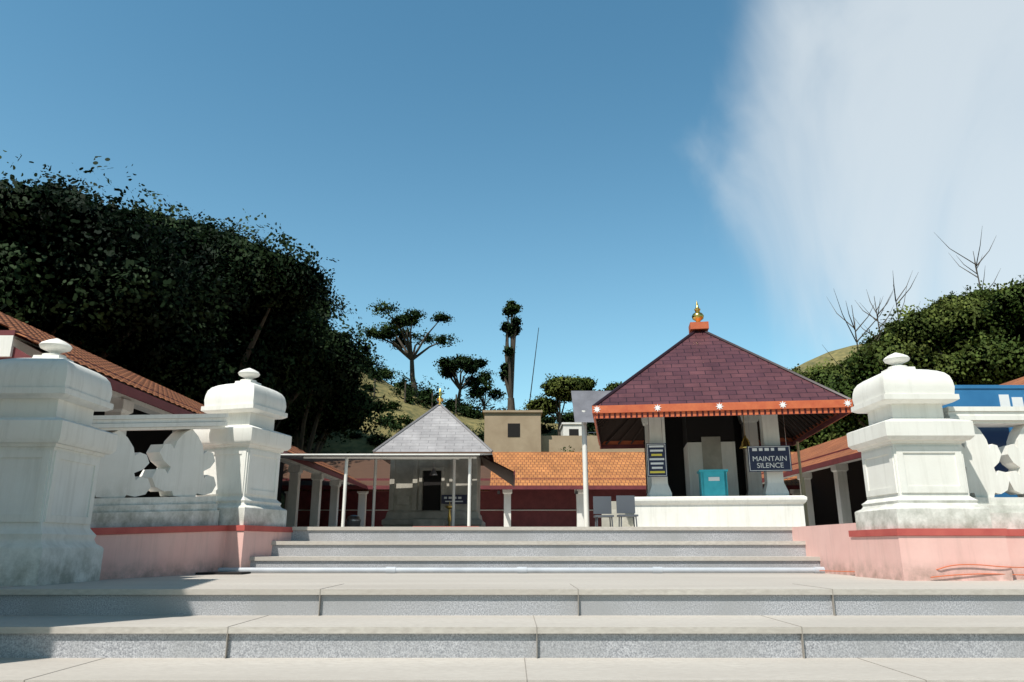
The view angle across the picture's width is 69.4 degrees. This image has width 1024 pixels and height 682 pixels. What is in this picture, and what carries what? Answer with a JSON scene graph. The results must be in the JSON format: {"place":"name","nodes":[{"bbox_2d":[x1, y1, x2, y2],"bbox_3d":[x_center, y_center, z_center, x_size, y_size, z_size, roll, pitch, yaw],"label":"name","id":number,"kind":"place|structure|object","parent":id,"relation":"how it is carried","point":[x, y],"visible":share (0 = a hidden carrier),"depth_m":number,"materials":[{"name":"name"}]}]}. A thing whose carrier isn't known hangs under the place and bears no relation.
{"place":"outdoors","nodes":[
{"label":"outdoors","id":0,"kind":"place"},
{"bbox_2d":[90,525,226,579],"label":"low wall","id":1,"kind":"structure","parent":0,"point":[134,552],"depth_m":7.59,"materials":[{"name":"pink paint"}]},
{"bbox_2d":[0,0,1023,425],"label":"sky","id":2,"kind":"structure","parent":0,"point":[605,170],"materials":[{"name":"blue"}]},
{"bbox_2d":[281,343,865,508],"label":"terrain","id":3,"kind":"structure","parent":0,"point":[414,410],"depth_m":67.50,"materials":[{"name":"green plant"}]},
{"bbox_2d":[0,150,398,452],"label":"trees","id":4,"kind":"object","parent":3,"relation":"on","point":[153,263],"visible":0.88,"depth_m":30.61,"materials":[{"name":"green plant"}]},
{"bbox_2d":[373,379,456,413],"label":"fence posts","id":5,"kind":"object","parent":3,"relation":"on","point":[405,396],"visible":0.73,"depth_m":69.33,"materials":[{"name":"brown wood"}]},
{"bbox_2d":[339,298,595,452],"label":"tree leaves","id":6,"kind":"object","parent":3,"relation":"on","point":[446,365],"visible":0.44,"depth_m":73.20,"materials":[{"name":"green plant"}]},
{"bbox_2d":[0,527,1023,681],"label":"granite steps","id":7,"kind":"structure","parent":3,"relation":"on","point":[481,627],"depth_m":5.09,"materials":[{"name":"grey stone"}]},
{"bbox_2d":[0,338,117,585],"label":"pier","id":8,"kind":"structure","parent":7,"relation":"on","point":[55,445],"depth_m":6.29,"materials":[{"name":"white paint"}]},
{"bbox_2d":[196,328,637,573],"bbox_3d":[2.776,0.557,39.783,7.697,20.786,60.869,-1,-16,4],"label":"courtyard clutter","id":9,"kind":"object","parent":7,"relation":"on","point":[624,504],"visible":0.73,"depth_m":16.93,"materials":[{"name":"silver metal"}]},
{"bbox_2d":[0,584,926,681],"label":"step joints","id":10,"kind":"object","parent":7,"relation":"on","point":[802,641],"visible":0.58,"depth_m":4.54,"materials":[{"name":"beige concrete"}]},
{"bbox_2d":[218,567,824,572],"bbox_3d":[-0.165,2.624,8.467,7.470,0.074,0.078,0,-16,0],"label":"pvc pipe","id":11,"kind":"object","parent":7,"relation":"on","point":[527,569],"visible":0.92,"depth_m":8.44,"materials":[{"name":"white plastic"}]},
{"bbox_2d":[223,525,1023,580],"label":"pink base walls","id":12,"kind":"structure","parent":7,"relation":"on","point":[912,554],"depth_m":6.74,"materials":[{"name":"pink paint"}]},
{"bbox_2d":[90,413,228,527],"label":"parapet wall","id":13,"kind":"structure","parent":12,"relation":"on","point":[181,460],"depth_m":7.94,"materials":[{"name":"white paint"}]},
{"bbox_2d":[194,368,291,526],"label":"pier","id":14,"kind":"structure","parent":12,"relation":"on","point":[248,445],"depth_m":9.17,"materials":[{"name":"white paint"}]},
{"bbox_2d":[942,406,1023,528],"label":"parapet wall","id":15,"kind":"structure","parent":12,"relation":"on","point":[986,481],"depth_m":7.33,"materials":[{"name":"white paint"}]},
{"bbox_2d":[819,564,1023,571],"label":"hose","id":16,"kind":"object","parent":7,"relation":"on","point":[942,567],"visible":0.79,"depth_m":6.65,"materials":[{"name":"orange plastic"}]},
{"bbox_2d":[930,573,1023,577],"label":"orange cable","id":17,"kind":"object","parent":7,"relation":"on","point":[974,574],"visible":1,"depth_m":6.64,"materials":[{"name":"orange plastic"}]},
{"bbox_2d":[942,385,1023,496],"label":"blue sign board","id":18,"kind":"object","parent":7,"relation":"on","point":[991,395],"visible":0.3,"depth_m":8.34,"materials":[{"name":"paint"}]},
{"bbox_2d":[6,221,1023,495],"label":"tree trunks","id":19,"kind":"object","parent":3,"relation":"on","point":[404,351],"visible":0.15,"depth_m":49.59,"materials":[{"name":"brown plant"}]},
{"bbox_2d":[523,275,1023,449],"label":"tree leaves","id":20,"kind":"object","parent":19,"relation":"attached to","point":[906,337],"visible":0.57,"depth_m":42.25,"materials":[{"name":"green plant"}]},
{"bbox_2d":[790,294,1023,451],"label":"tree leaves","id":21,"kind":"object","parent":19,"relation":"attached to","point":[794,449],"visible":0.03,"depth_m":45.20,"materials":[{"name":"green plant"}]},
{"bbox_2d":[483,410,644,451],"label":"building","id":22,"kind":"structure","parent":3,"relation":"on","point":[512,430],"depth_m":60.44,"materials":[{"name":"beige paint"}]},
{"bbox_2d":[559,422,595,435],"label":"house","id":23,"kind":"structure","parent":3,"relation":"on","point":[570,428],"depth_m":62.30,"materials":[{"name":"paint"}]},
{"bbox_2d":[823,232,999,368],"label":"bare tree","id":24,"kind":"object","parent":3,"relation":"on","point":[977,276],"visible":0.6,"depth_m":61.67,"materials":[{"name":"brown plant"}]},
{"bbox_2d":[601,409,806,526],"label":"pavilion","id":25,"kind":"structure","parent":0,"point":[694,445],"depth_m":18.61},
{"bbox_2d":[697,469,727,495],"bbox_3d":[4.935,3.501,18.154,0.680,0.656,0.560,-2,-16,8],"label":"donation box","id":26,"kind":"object","parent":25,"relation":"on","point":[712,482],"visible":0.82,"depth_m":17.92,"materials":[{"name":"paint"}]},
{"bbox_2d":[592,321,852,448],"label":"pavilion roof","id":27,"kind":"structure","parent":25,"relation":"on","point":[699,369],"depth_m":18.20,"materials":[{"name":"purple tile"}]},
{"bbox_2d":[646,415,791,476],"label":"mandapa signs","id":28,"kind":"object","parent":27,"relation":"attached to","point":[656,460],"visible":0.93,"depth_m":17.95,"materials":[{"name":"blue"}]},
{"bbox_2d":[753,456,786,467],"bbox_3d":[6.224,2.917,17.842,0.788,0.280,0.008,-2,-16,8],"label":"sign text","id":29,"kind":"object","parent":28,"relation":"attached to","point":[769,460],"visible":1,"depth_m":17.84,"materials":[{"name":"white"}]},
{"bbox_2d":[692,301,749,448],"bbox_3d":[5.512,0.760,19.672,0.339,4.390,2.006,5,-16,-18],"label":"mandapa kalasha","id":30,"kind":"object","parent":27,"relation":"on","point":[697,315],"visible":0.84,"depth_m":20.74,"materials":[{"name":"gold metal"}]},
{"bbox_2d":[593,400,850,411],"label":"mandapa stars","id":31,"kind":"object","parent":27,"relation":"attached to","point":[719,406],"visible":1,"depth_m":17.23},
{"bbox_2d":[789,523,856,575],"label":"wall","id":32,"kind":"structure","parent":0,"point":[830,546],"depth_m":8.36,"materials":[{"name":"paint"}]},
{"bbox_2d":[0,312,366,526],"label":"corridor","id":33,"kind":"object","parent":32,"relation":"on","point":[133,393],"visible":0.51,"depth_m":16.37,"materials":[{"name":"ceramic"}]},
{"bbox_2d":[346,515,360,526],"bbox_3d":[-5.000,5.842,23.286,0.470,0.710,0.458,0,-16,0],"label":"steel bin","id":34,"kind":"object","parent":32,"relation":"on","point":[353,520],"visible":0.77,"depth_m":23.16,"materials":[{"name":"grey metal"}]},
{"bbox_2d":[280,453,492,526],"bbox_3d":[-3.675,4.791,23.779,6.050,3.000,8.990,0,-16,0],"label":"shrine","id":35,"kind":"object","parent":32,"relation":"on","point":[419,495],"depth_m":24.91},
{"bbox_2d":[430,467,436,475],"bbox_3d":[-2.570,4.200,24.291,0.250,0.412,0.244,0,-16,0],"label":"shrine bell","id":36,"kind":"object","parent":35,"relation":"attached to","point":[433,472],"visible":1,"depth_m":24.20,"materials":[{"name":"silver metal"}]},
{"bbox_2d":[373,404,514,487],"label":"pavilion roof","id":37,"kind":"structure","parent":35,"relation":"attached to","point":[438,428],"depth_m":25.60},
{"bbox_2d":[437,388,442,404],"bbox_3d":[-2.670,2.060,27.448,0.260,0.640,0.253,0,-16,0],"label":"roof finial","id":38,"kind":"object","parent":37,"relation":"on","point":[439,399],"visible":1,"depth_m":27.37,"materials":[{"name":"gold metal"}]},
{"bbox_2d":[282,452,800,526],"bbox_3d":[3.500,7.630,36.472,29.000,4.312,6.430,0,-16,0],"label":"corridor","id":39,"kind":"object","parent":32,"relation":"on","point":[542,492],"visible":0.15,"depth_m":35.60,"materials":[{"name":"ceramic"}]},
{"bbox_2d":[571,391,610,526],"bbox_3d":[3.625,3.957,24.442,3.150,4.962,1.220,0,-16,0],"label":"sheet canopy pole","id":40,"kind":"object","parent":32,"relation":"on","point":[583,402],"visible":0.37,"depth_m":24.50,"materials":[{"name":"white metal"}]},
{"bbox_2d":[796,442,808,525],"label":"poles","id":41,"kind":"object","parent":32,"relation":"on","point":[802,484],"visible":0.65,"depth_m":20.44,"materials":[{"name":"beige"}]},
{"bbox_2d":[761,377,1023,525],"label":"corridor","id":42,"kind":"object","parent":32,"relation":"on","point":[833,475],"visible":0.2,"depth_m":27.91,"materials":[{"name":"ceramic"}]},
{"bbox_2d":[847,353,991,529],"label":"pier","id":43,"kind":"structure","parent":0,"point":[908,441],"depth_m":7.08,"materials":[{"name":"white paint"}]}
]}

